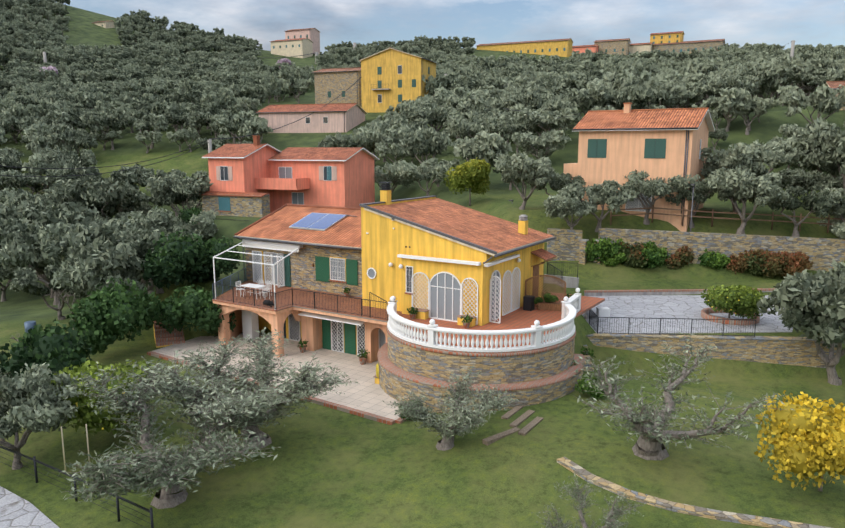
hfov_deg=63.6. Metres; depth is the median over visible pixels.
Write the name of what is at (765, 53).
olive tree
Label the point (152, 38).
olive tree
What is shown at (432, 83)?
olive tree
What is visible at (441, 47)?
olive tree
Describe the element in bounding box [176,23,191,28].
olive tree
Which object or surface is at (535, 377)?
terrace stone
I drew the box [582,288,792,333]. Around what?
driveway paving
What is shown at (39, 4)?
olive tree
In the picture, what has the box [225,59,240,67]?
olive tree
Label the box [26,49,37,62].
olive tree
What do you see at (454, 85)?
olive tree
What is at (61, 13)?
olive tree
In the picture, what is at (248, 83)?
olive tree
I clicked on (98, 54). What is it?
olive tree
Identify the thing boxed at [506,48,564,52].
yellow house windows
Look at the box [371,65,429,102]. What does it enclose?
oldyellowhouse windows
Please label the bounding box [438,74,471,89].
olive tree
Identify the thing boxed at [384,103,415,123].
olive tree
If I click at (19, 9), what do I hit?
olive tree
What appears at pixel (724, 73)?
olive tree
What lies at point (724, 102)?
olive tree
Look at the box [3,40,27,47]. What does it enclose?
olive tree
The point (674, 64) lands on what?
olive tree
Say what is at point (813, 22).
sky
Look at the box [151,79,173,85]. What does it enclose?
olive tree
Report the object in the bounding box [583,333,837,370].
driveway retaining wall
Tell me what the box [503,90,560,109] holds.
olive tree
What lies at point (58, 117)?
olive tree
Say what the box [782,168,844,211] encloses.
dense olive tree
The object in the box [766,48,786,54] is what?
olive tree
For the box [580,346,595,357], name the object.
bush
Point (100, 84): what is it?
olive tree
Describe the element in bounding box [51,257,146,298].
dense olive tree
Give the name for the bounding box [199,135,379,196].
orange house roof
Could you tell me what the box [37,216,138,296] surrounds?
dense olive tree
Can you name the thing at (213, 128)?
olive tree
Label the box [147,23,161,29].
olive tree
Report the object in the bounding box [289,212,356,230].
solar panel
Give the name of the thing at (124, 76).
olive tree
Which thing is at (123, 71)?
olive tree
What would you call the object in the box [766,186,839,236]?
dense olive tree
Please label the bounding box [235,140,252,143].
olive tree
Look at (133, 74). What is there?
olive tree
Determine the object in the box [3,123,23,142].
olive tree
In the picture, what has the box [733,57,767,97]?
olive tree
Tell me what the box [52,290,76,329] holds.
bare fig tree
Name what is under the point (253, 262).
house pergola
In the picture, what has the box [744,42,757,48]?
olive tree
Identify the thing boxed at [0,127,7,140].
olive tree
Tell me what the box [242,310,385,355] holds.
house ground floor doors
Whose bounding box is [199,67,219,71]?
olive tree
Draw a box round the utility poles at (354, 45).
[43,40,795,152]
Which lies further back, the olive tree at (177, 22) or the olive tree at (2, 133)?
the olive tree at (177, 22)
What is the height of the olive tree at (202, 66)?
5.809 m
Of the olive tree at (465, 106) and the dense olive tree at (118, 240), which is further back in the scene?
the olive tree at (465, 106)
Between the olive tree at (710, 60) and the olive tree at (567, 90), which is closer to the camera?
the olive tree at (567, 90)
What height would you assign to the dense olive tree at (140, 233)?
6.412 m
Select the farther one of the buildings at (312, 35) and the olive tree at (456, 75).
the buildings at (312, 35)
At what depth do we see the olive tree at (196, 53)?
271.14 m
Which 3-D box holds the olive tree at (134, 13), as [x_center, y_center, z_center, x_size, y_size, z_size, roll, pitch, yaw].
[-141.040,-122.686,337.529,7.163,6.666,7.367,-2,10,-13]
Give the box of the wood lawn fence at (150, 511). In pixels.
[0,424,153,527]
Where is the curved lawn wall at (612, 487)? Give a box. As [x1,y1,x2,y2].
[557,457,830,527]
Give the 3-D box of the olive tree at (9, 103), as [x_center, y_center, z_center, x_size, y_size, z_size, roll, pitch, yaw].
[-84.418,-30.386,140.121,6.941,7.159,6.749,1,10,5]
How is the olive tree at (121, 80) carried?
on the terrain
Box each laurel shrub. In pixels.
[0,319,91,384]
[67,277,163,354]
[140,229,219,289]
[153,284,236,336]
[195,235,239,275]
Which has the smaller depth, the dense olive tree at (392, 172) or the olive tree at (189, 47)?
the dense olive tree at (392, 172)
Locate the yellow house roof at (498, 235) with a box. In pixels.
[364,198,556,260]
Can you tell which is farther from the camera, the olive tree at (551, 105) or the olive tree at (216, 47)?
the olive tree at (216, 47)
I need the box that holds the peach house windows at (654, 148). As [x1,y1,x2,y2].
[587,139,701,211]
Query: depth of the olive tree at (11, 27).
248.68 m
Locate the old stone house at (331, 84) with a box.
[312,67,361,105]
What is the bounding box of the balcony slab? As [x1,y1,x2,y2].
[212,281,403,324]
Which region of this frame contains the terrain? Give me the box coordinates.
[0,3,844,527]
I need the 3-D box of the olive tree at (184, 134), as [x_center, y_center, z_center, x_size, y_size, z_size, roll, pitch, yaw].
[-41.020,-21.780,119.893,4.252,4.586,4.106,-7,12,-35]
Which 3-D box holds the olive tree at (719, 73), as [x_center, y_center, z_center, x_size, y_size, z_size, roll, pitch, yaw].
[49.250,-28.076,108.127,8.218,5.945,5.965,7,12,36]
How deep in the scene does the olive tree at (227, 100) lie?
134.82 m
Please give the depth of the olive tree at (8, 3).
293.44 m
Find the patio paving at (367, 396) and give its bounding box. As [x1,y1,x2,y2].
[147,333,416,424]
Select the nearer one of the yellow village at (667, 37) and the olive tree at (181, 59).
the olive tree at (181, 59)
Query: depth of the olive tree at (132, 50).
251.88 m
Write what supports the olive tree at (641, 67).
on the terrain
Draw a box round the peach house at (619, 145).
[563,102,714,231]
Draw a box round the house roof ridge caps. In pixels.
[234,204,360,234]
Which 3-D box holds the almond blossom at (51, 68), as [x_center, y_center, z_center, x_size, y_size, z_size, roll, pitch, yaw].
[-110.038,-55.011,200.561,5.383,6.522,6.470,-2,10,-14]
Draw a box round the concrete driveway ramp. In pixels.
[544,274,595,307]
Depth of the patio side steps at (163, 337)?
43.64 m
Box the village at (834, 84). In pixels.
[825,81,844,109]
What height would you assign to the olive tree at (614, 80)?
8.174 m
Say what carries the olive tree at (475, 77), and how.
on the terrain
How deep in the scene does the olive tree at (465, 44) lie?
318.50 m
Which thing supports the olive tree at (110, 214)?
on the terrain
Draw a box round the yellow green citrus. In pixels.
[444,157,490,205]
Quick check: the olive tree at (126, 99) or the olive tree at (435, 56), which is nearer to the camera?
the olive tree at (126, 99)
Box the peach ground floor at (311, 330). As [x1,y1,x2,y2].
[217,304,387,362]
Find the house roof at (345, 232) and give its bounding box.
[235,206,361,247]
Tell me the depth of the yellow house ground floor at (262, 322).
45.13 m
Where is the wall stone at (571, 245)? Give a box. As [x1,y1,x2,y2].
[547,228,844,271]
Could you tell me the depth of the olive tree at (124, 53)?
241.73 m
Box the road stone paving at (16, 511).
[0,486,58,527]
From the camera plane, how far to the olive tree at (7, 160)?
103.62 m
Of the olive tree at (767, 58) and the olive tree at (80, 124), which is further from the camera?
the olive tree at (767, 58)
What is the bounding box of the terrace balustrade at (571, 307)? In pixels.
[387,288,580,351]
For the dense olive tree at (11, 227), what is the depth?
66.31 m
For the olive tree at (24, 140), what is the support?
on the terrain
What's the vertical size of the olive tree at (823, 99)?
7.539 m
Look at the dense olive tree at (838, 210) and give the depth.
54.00 m
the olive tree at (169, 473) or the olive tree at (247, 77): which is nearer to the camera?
the olive tree at (169, 473)
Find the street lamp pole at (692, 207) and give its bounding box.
[690,184,694,231]
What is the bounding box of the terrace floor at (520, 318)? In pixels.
[389,291,604,352]
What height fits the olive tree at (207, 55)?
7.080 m
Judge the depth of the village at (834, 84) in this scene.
89.88 m
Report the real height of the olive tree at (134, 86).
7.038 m
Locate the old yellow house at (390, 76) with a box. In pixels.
[359,47,438,112]
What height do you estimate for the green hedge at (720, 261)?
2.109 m
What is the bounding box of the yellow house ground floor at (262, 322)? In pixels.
[258,315,356,354]
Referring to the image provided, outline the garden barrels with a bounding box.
[24,321,35,332]
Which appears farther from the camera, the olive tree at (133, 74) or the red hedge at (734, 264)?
the olive tree at (133, 74)
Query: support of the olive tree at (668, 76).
on the terrain
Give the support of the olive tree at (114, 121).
on the terrain
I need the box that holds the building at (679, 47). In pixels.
[652,39,724,54]
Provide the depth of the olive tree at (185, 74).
204.85 m
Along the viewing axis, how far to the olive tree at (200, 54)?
257.63 m
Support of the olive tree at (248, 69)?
on the terrain
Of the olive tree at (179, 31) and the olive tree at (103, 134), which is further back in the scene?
the olive tree at (179, 31)
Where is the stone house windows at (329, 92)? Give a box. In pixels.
[328,91,344,96]
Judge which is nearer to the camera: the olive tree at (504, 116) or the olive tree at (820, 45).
the olive tree at (504, 116)
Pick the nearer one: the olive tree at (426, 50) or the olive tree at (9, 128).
the olive tree at (9, 128)
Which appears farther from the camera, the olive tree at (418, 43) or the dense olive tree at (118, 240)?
the olive tree at (418, 43)
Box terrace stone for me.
[377,328,584,412]
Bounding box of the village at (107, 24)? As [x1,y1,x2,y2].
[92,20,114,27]
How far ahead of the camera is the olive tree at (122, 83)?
179.68 m
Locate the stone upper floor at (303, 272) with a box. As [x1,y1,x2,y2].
[245,245,361,296]
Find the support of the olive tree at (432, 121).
on the terrain
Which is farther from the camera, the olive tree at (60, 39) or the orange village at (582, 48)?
the orange village at (582, 48)
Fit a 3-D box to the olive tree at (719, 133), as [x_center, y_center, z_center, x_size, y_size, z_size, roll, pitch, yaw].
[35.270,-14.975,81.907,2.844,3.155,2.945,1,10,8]
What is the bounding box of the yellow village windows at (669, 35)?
[653,35,678,43]
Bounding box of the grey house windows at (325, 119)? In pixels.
[305,117,327,123]
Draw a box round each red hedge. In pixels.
[617,242,647,268]
[665,245,694,269]
[726,253,748,273]
[737,249,773,275]
[761,250,788,277]
[776,251,813,277]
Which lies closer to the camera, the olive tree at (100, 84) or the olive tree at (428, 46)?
the olive tree at (100, 84)
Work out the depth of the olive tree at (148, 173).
97.64 m
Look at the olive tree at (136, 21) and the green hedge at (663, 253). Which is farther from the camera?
the olive tree at (136, 21)
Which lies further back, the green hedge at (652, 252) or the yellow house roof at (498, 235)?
the green hedge at (652, 252)
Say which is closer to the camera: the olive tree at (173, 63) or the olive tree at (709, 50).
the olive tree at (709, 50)
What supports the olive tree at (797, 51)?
on the terrain
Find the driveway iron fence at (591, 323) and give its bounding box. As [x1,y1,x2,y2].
[589,309,755,336]
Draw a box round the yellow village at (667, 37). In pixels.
[650,31,684,43]
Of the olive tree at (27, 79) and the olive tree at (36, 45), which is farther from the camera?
the olive tree at (36, 45)
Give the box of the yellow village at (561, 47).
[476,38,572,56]
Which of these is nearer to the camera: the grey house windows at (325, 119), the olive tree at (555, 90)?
the olive tree at (555, 90)
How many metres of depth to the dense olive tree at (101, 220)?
68.59 m
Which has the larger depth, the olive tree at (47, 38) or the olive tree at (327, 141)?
the olive tree at (47, 38)
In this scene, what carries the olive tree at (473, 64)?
on the terrain
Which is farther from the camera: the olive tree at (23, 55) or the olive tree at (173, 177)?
the olive tree at (23, 55)
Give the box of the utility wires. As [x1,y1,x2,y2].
[0,41,791,176]
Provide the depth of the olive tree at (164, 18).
336.30 m
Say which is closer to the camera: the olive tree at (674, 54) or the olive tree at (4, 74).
the olive tree at (4, 74)
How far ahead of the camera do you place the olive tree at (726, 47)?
316.09 m
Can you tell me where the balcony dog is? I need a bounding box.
[262,300,273,306]
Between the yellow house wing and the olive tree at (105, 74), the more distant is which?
the olive tree at (105, 74)
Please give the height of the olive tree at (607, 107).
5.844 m
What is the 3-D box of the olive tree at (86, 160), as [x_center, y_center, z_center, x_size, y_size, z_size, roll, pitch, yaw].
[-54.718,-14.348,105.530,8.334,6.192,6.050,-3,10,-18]
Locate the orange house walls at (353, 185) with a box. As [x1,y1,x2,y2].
[202,146,374,217]
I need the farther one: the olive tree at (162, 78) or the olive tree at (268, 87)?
the olive tree at (162, 78)
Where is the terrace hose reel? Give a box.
[376,363,378,377]
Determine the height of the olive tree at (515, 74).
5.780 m
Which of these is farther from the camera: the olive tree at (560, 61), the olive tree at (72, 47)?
the olive tree at (72, 47)
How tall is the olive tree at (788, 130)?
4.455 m
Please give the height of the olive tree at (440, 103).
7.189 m
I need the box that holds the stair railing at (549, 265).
[547,262,577,285]
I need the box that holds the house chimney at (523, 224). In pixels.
[518,215,527,234]
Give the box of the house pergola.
[213,241,301,309]
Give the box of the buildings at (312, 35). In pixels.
[285,28,319,53]
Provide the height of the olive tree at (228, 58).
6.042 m
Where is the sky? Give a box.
[54,0,844,53]
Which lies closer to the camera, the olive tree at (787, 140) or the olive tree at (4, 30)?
the olive tree at (787, 140)
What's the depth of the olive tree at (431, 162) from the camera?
78.72 m
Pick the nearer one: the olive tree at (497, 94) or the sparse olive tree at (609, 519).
the sparse olive tree at (609, 519)
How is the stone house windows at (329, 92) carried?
in the old stone house at (331, 84)
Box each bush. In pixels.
[399,400,422,419]
[534,296,542,303]
[543,293,558,302]
[574,372,607,398]
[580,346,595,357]
[601,253,626,266]
[754,390,844,490]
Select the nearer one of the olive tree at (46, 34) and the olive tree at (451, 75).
the olive tree at (451, 75)
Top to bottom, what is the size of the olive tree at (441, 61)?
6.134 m
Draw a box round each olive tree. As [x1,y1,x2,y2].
[0,0,7,8]
[0,26,9,34]
[0,35,21,42]
[0,44,6,51]
[0,52,17,65]
[0,58,19,66]
[0,72,10,78]
[0,75,12,87]
[0,80,22,89]
[0,90,8,97]
[0,97,19,117]
[0,110,38,147]
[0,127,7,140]
[0,130,5,144]
[0,147,23,161]
[0,153,23,173]
[0,169,63,196]
[0,180,9,191]
[0,187,66,215]
[0,202,98,295]
[0,228,63,304]
[0,263,16,301]
[0,362,80,469]
[0,368,28,401]
[1,9,14,19]
[2,193,45,202]
[3,0,15,9]
[3,20,21,28]
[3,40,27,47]
[3,65,12,72]
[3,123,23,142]
[5,24,16,34]
[5,188,34,217]
[6,43,15,54]
[6,91,36,104]
[7,75,27,81]
[7,78,27,91]
[7,105,49,120]
[7,262,65,297]
[7,264,75,319]
[8,60,25,67]
[10,41,29,49]
[10,65,28,77]
[11,6,28,16]
[11,71,28,78]
[12,17,31,22]
[12,20,31,30]
[12,47,34,60]
[13,29,36,42]
[13,82,47,94]
[13,196,61,218]
[15,3,33,11]
[16,0,28,4]
[16,14,33,21]
[18,95,45,105]
[18,101,57,115]
[19,88,55,100]
[20,135,30,143]
[21,217,39,231]
[22,77,32,85]
[22,150,66,189]
[23,7,40,15]
[23,123,69,142]
[25,63,41,69]
[25,134,64,153]
[26,13,40,21]
[26,42,44,48]
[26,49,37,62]
[27,31,49,38]
[29,68,56,81]
[30,28,54,35]
[30,184,47,194]
[31,2,47,7]
[31,64,48,68]
[31,84,58,95]
[32,28,51,36]
[32,40,54,47]
[32,56,49,63]
[33,109,75,127]
[34,18,47,23]
[34,223,91,295]
[35,6,46,19]
[35,47,60,59]
[36,23,48,28]
[37,22,54,28]
[37,46,64,60]
[37,98,69,111]
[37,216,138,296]
[38,145,68,153]
[40,27,58,35]
[40,222,182,295]
[41,21,57,28]
[41,35,57,41]
[41,101,80,114]
[41,122,88,155]
[42,62,52,66]
[43,10,52,20]
[43,81,61,85]
[44,0,60,7]
[45,148,95,167]
[45,152,97,167]
[46,4,62,15]
[46,75,70,82]
[46,356,280,508]
[47,90,71,97]
[48,52,70,64]
[49,176,144,216]
[50,61,77,72]
[50,93,79,102]
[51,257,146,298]
[52,36,65,43]
[52,40,67,45]
[54,15,69,25]
[55,24,69,35]
[55,163,101,191]
[57,83,84,91]
[58,0,70,4]
[58,9,68,16]
[59,107,84,128]
[61,80,83,85]
[62,44,77,52]
[62,83,82,90]
[63,46,84,58]
[63,70,89,84]
[64,68,86,82]
[64,135,97,152]
[68,70,94,80]
[68,85,103,93]
[72,62,92,70]
[74,91,110,108]
[75,44,91,53]
[75,47,95,55]
[75,116,103,133]
[77,60,93,67]
[77,87,109,94]
[79,55,100,62]
[80,107,92,113]
[80,111,111,132]
[81,111,136,149]
[83,81,103,88]
[89,80,118,84]
[89,130,123,149]
[90,132,112,147]
[90,206,118,218]
[90,211,129,221]
[92,45,107,54]
[92,100,127,111]
[93,62,119,69]
[93,217,150,232]
[94,52,102,57]
[94,63,106,72]
[94,82,115,89]
[95,71,118,79]
[96,72,116,82]
[96,168,141,188]
[98,58,118,68]
[101,46,120,55]
[101,107,123,118]
[103,52,120,60]
[104,44,119,48]
[104,94,132,103]
[107,97,130,103]
[109,104,134,132]
[110,225,202,293]
[111,86,122,94]
[111,234,154,293]
[112,69,127,75]
[113,81,137,86]
[113,88,137,101]
[114,16,128,21]
[114,19,129,28]
[115,68,139,79]
[116,25,131,34]
[116,73,130,81]
[116,78,140,81]
[117,50,130,59]
[117,242,163,293]
[117,327,359,449]
[118,33,135,40]
[118,201,150,218]
[119,45,138,56]
[120,39,134,45]
[120,163,145,189]
[121,82,141,92]
[123,107,151,131]
[124,22,138,30]
[125,68,144,78]
[127,17,143,24]
[127,206,218,238]
[130,9,143,14]
[130,58,140,62]
[132,63,151,73]
[132,103,152,130]
[133,93,152,100]
[134,30,148,38]
[134,112,168,148]
[134,173,175,190]
[135,85,163,95]
[135,130,162,152]
[136,52,156,59]
[136,93,169,103]
[137,11,150,16]
[137,26,148,32]
[137,100,173,115]
[138,39,150,43]
[138,42,158,50]
[138,79,147,86]
[140,55,159,67]
[140,192,162,209]
[141,29,153,36]
[141,168,186,178]
[143,18,154,21]
[143,36,155,40]
[144,72,157,77]
[144,175,213,216]
[145,78,165,85]
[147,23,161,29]
[149,41,164,48]
[149,170,208,212]
[150,76,166,81]
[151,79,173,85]
[152,101,188,132]
[154,32,169,40]
[155,16,168,27]
[155,18,169,25]
[156,23,166,29]
[156,70,183,79]
[157,48,169,55]
[157,56,178,65]
[158,52,172,60]
[158,64,179,70]
[158,84,181,101]
[160,28,173,33]
[161,110,197,129]
[162,70,180,77]
[163,46,179,52]
[164,30,179,35]
[165,43,184,53]
[165,76,187,83]
[166,80,184,93]
[166,131,189,150]
[167,66,189,74]
[169,34,178,40]
[169,51,187,57]
[169,88,199,102]
[169,174,193,201]
[171,62,189,66]
[173,21,186,24]
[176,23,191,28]
[176,27,189,38]
[176,55,197,63]
[176,127,199,151]
[178,37,196,46]
[178,76,203,82]
[180,43,193,53]
[180,56,196,75]
[180,80,210,103]
[182,29,194,37]
[182,69,200,78]
[183,23,195,31]
[183,116,206,138]
[183,201,201,209]
[184,35,199,41]
[184,112,202,134]
[185,51,203,57]
[186,102,220,127]
[187,52,205,59]
[189,66,197,74]
[191,74,207,80]
[192,34,205,39]
[192,109,233,139]
[193,30,209,36]
[194,46,209,51]
[194,134,231,150]
[196,102,222,128]
[197,41,211,50]
[197,90,216,98]
[198,80,222,91]
[199,64,214,70]
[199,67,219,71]
[199,87,236,109]
[200,69,207,76]
[202,85,231,93]
[204,51,218,58]
[204,60,223,67]
[205,68,230,76]
[206,60,220,68]
[208,34,218,40]
[208,57,224,64]
[209,39,222,43]
[209,78,231,85]
[209,110,254,142]
[209,119,230,135]
[210,71,227,80]
[211,52,230,60]
[212,42,225,51]
[213,27,224,35]
[213,113,267,142]
[218,34,233,42]
[218,65,236,71]
[219,56,235,59]
[220,45,235,53]
[220,72,238,81]
[225,36,239,43]
[225,42,238,48]
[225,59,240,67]
[228,119,238,143]
[229,96,261,113]
[231,84,270,103]
[233,79,256,85]
[233,83,262,96]
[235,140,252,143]
[237,53,248,58]
[237,56,255,61]
[237,74,258,83]
[238,61,258,69]
[238,119,272,142]
[239,81,261,85]
[240,52,256,55]
[240,67,251,72]
[247,49,261,56]
[249,42,262,49]
[250,72,268,94]
[252,70,273,74]
[255,64,273,72]
[255,76,270,97]
[259,75,285,101]
[262,84,280,102]
[273,62,295,69]
[277,66,307,96]
[281,78,314,102]
[283,65,296,74]
[287,89,304,101]
[291,65,313,73]
[304,69,313,91]
[315,54,333,64]
[317,64,333,68]
[317,131,358,146]
[318,60,331,64]
[324,44,335,50]
[329,47,343,53]
[331,52,346,62]
[332,128,385,151]
[335,48,349,56]
[336,41,352,47]
[339,56,358,65]
[352,126,374,154]
[352,127,405,167]
[358,54,364,62]
[359,121,410,161]
[362,47,374,54]
[367,41,378,45]
[368,45,383,50]
[370,115,385,122]
[374,142,407,164]
[374,160,414,193]
[378,117,428,156]
[379,40,394,46]
[383,366,520,450]
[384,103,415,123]
[385,115,410,138]
[397,131,451,163]
[398,40,410,45]
[400,46,415,52]
[400,96,437,118]
[400,162,454,195]
[401,45,414,53]
[407,106,459,131]
[410,127,456,157]
[413,41,425,47]
[414,35,427,40]
[415,91,448,132]
[416,107,457,130]
[417,48,431,53]
[420,37,433,45]
[422,74,447,95]
[422,157,459,186]
[424,53,445,61]
[425,43,437,48]
[431,58,446,63]
[432,87,464,97]
[432,92,459,101]
[434,36,448,43]
[434,83,460,89]
[436,62,450,67]
[436,71,454,78]
[437,44,449,50]
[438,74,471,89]
[440,91,473,100]
[442,118,468,138]
[443,59,455,64]
[443,66,471,72]
[444,41,458,48]
[444,46,460,53]
[444,95,474,118]
[445,53,467,60]
[445,72,461,78]
[446,111,496,130]
[447,115,497,137]
[448,36,459,42]
[449,49,464,54]
[450,65,471,71]
[450,136,474,160]
[451,63,463,67]
[453,129,512,169]
[455,67,480,77]
[456,56,480,65]
[456,96,507,117]
[458,73,485,80]
[459,40,473,48]
[459,138,505,167]
[462,75,499,89]
[463,37,475,44]
[464,48,472,54]
[465,91,506,110]
[466,62,479,68]
[468,108,498,114]
[469,112,498,132]
[472,65,496,72]
[476,89,505,94]
[478,84,495,90]
[479,58,507,69]
[481,67,503,76]
[484,77,508,89]
[486,72,502,77]
[488,88,520,99]
[489,55,510,62]
[489,157,533,189]
[493,151,559,209]
[494,110,508,136]
[496,120,537,153]
[498,113,518,143]
[502,64,522,75]
[502,87,541,95]
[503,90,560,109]
[505,70,521,76]
[506,81,545,90]
[506,94,526,111]
[507,81,544,91]
[507,103,536,116]
[508,56,529,61]
[511,129,570,158]
[512,60,535,66]
[513,72,534,76]
[513,107,582,148]
[515,64,533,71]
[516,76,560,89]
[519,54,537,63]
[519,69,553,80]
[523,147,554,157]
[527,173,585,195]
[528,108,561,136]
[531,471,644,527]
[533,78,570,89]
[534,58,555,68]
[536,71,559,82]
[536,122,561,135]
[537,54,559,63]
[541,62,573,72]
[541,97,581,130]
[543,193,604,229]
[545,77,574,91]
[546,85,564,94]
[550,94,587,110]
[551,64,573,71]
[556,57,577,64]
[557,180,638,232]
[559,75,576,88]
[560,71,589,75]
[560,88,587,122]
[561,88,572,94]
[562,331,793,459]
[567,71,584,89]
[567,85,641,110]
[570,48,594,60]
[570,61,584,69]
[573,54,590,61]
[574,59,608,71]
[575,69,603,79]
[580,75,602,89]
[581,79,603,89]
[588,80,603,88]
[591,104,631,110]
[592,51,606,61]
[595,60,622,69]
[596,53,618,60]
[600,85,641,108]
[601,61,639,73]
[603,70,650,90]
[606,58,628,64]
[607,55,628,61]
[609,60,641,67]
[616,52,632,58]
[616,64,645,73]
[619,82,675,103]
[620,79,658,104]
[623,169,700,224]
[624,65,659,77]
[627,55,656,66]
[629,70,655,77]
[629,81,686,109]
[633,51,658,58]
[643,103,666,108]
[644,57,665,62]
[646,50,653,57]
[646,60,670,68]
[646,77,663,103]
[647,77,668,106]
[651,72,676,81]
[653,49,671,59]
[653,74,670,80]
[660,61,686,67]
[662,70,678,78]
[665,176,731,227]
[668,51,688,59]
[673,72,722,113]
[673,84,706,107]
[674,88,700,107]
[676,48,701,61]
[677,76,718,99]
[680,58,721,102]
[691,104,731,128]
[694,56,713,62]
[696,53,718,58]
[699,57,723,63]
[700,140,784,212]
[701,86,757,131]
[704,48,728,54]
[705,49,725,56]
[705,73,753,96]
[707,68,759,78]
[708,74,758,116]
[708,128,728,150]
[708,166,789,233]
[719,45,733,50]
[721,56,743,63]
[721,68,747,77]
[724,54,745,61]
[727,140,808,173]
[728,49,750,55]
[728,54,755,65]
[729,96,778,134]
[731,46,755,53]
[731,65,770,96]
[732,98,766,130]
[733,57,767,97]
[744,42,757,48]
[745,51,769,60]
[745,61,766,96]
[750,81,762,94]
[755,42,770,50]
[755,55,777,61]
[755,82,785,98]
[757,259,844,385]
[761,61,810,105]
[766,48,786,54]
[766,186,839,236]
[768,53,810,86]
[771,136,789,170]
[772,167,790,189]
[776,84,844,123]
[779,121,832,137]
[782,137,804,170]
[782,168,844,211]
[788,117,844,194]
[789,160,806,168]
[794,44,809,50]
[794,47,808,54]
[794,53,812,60]
[796,66,837,95]
[798,147,840,176]
[801,66,811,94]
[804,132,842,191]
[806,45,832,52]
[807,49,829,58]
[807,75,844,85]
[808,56,843,87]
[813,48,842,59]
[815,43,832,47]
[817,149,842,175]
[817,215,844,238]
[821,188,844,238]
[826,68,844,80]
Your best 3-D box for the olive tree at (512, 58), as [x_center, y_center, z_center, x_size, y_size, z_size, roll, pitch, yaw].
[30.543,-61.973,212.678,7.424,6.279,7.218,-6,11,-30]
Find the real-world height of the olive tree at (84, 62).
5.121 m
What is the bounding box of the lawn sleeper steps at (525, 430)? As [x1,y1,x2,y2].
[482,405,543,445]
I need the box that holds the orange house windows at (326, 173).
[216,166,336,221]
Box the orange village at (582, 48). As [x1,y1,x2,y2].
[572,44,598,53]
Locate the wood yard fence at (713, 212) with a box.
[610,205,844,232]
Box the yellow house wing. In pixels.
[361,197,543,326]
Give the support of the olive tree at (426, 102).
on the terrain
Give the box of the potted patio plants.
[298,287,571,364]
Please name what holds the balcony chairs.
on the balcony slab
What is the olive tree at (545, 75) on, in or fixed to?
on the terrain
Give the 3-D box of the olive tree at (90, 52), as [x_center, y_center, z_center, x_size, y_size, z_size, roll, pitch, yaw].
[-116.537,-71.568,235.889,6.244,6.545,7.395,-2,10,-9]
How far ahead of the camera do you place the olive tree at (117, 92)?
157.04 m
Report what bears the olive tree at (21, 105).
on the terrain
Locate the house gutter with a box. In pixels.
[233,236,361,280]
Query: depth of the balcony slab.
41.29 m
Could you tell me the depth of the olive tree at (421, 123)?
99.46 m
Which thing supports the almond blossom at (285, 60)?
on the terrain
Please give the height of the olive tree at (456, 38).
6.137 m
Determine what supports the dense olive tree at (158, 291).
on the terrain
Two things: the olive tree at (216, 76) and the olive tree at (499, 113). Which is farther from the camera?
the olive tree at (216, 76)
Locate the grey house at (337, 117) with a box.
[256,103,367,132]
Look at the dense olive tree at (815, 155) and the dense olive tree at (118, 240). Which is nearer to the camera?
the dense olive tree at (118, 240)
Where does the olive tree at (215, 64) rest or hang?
on the terrain
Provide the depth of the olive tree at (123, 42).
280.95 m
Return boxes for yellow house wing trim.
[359,195,556,266]
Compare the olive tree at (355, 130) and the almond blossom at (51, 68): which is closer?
the olive tree at (355, 130)
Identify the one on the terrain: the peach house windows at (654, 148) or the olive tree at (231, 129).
the olive tree at (231, 129)
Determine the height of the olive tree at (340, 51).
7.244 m
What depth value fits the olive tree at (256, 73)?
187.57 m
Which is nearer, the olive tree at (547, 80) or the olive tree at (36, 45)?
the olive tree at (547, 80)
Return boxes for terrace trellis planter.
[523,275,565,310]
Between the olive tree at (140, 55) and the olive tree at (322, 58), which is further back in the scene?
the olive tree at (322, 58)
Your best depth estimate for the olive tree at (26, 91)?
157.62 m
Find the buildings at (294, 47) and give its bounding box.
[270,38,312,57]
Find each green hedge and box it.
[581,236,627,262]
[640,241,660,267]
[651,247,670,267]
[698,248,716,267]
[703,251,731,269]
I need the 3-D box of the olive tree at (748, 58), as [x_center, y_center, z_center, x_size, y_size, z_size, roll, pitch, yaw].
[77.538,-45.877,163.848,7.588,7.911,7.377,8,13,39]
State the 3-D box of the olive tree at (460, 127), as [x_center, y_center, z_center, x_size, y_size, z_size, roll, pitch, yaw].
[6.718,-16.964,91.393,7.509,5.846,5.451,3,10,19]
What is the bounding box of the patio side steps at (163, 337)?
[153,314,184,347]
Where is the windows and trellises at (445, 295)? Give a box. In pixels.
[366,218,538,324]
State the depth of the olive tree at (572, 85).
126.05 m
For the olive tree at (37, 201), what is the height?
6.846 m
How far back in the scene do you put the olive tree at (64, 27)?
280.28 m
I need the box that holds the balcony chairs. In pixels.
[236,280,271,298]
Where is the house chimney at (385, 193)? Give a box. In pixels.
[379,182,392,204]
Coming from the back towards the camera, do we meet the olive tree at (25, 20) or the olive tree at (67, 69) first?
the olive tree at (25, 20)
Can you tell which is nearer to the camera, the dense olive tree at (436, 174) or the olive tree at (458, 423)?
the olive tree at (458, 423)
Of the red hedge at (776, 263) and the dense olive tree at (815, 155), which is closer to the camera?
the red hedge at (776, 263)
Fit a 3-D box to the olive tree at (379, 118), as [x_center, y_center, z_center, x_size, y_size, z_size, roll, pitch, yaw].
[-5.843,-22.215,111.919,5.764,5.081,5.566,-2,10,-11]
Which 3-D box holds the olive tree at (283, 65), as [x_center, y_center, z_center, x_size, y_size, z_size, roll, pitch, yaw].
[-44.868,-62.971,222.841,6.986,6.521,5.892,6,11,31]
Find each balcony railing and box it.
[212,267,246,297]
[213,283,387,320]
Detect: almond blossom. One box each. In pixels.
[38,66,57,75]
[276,58,291,67]

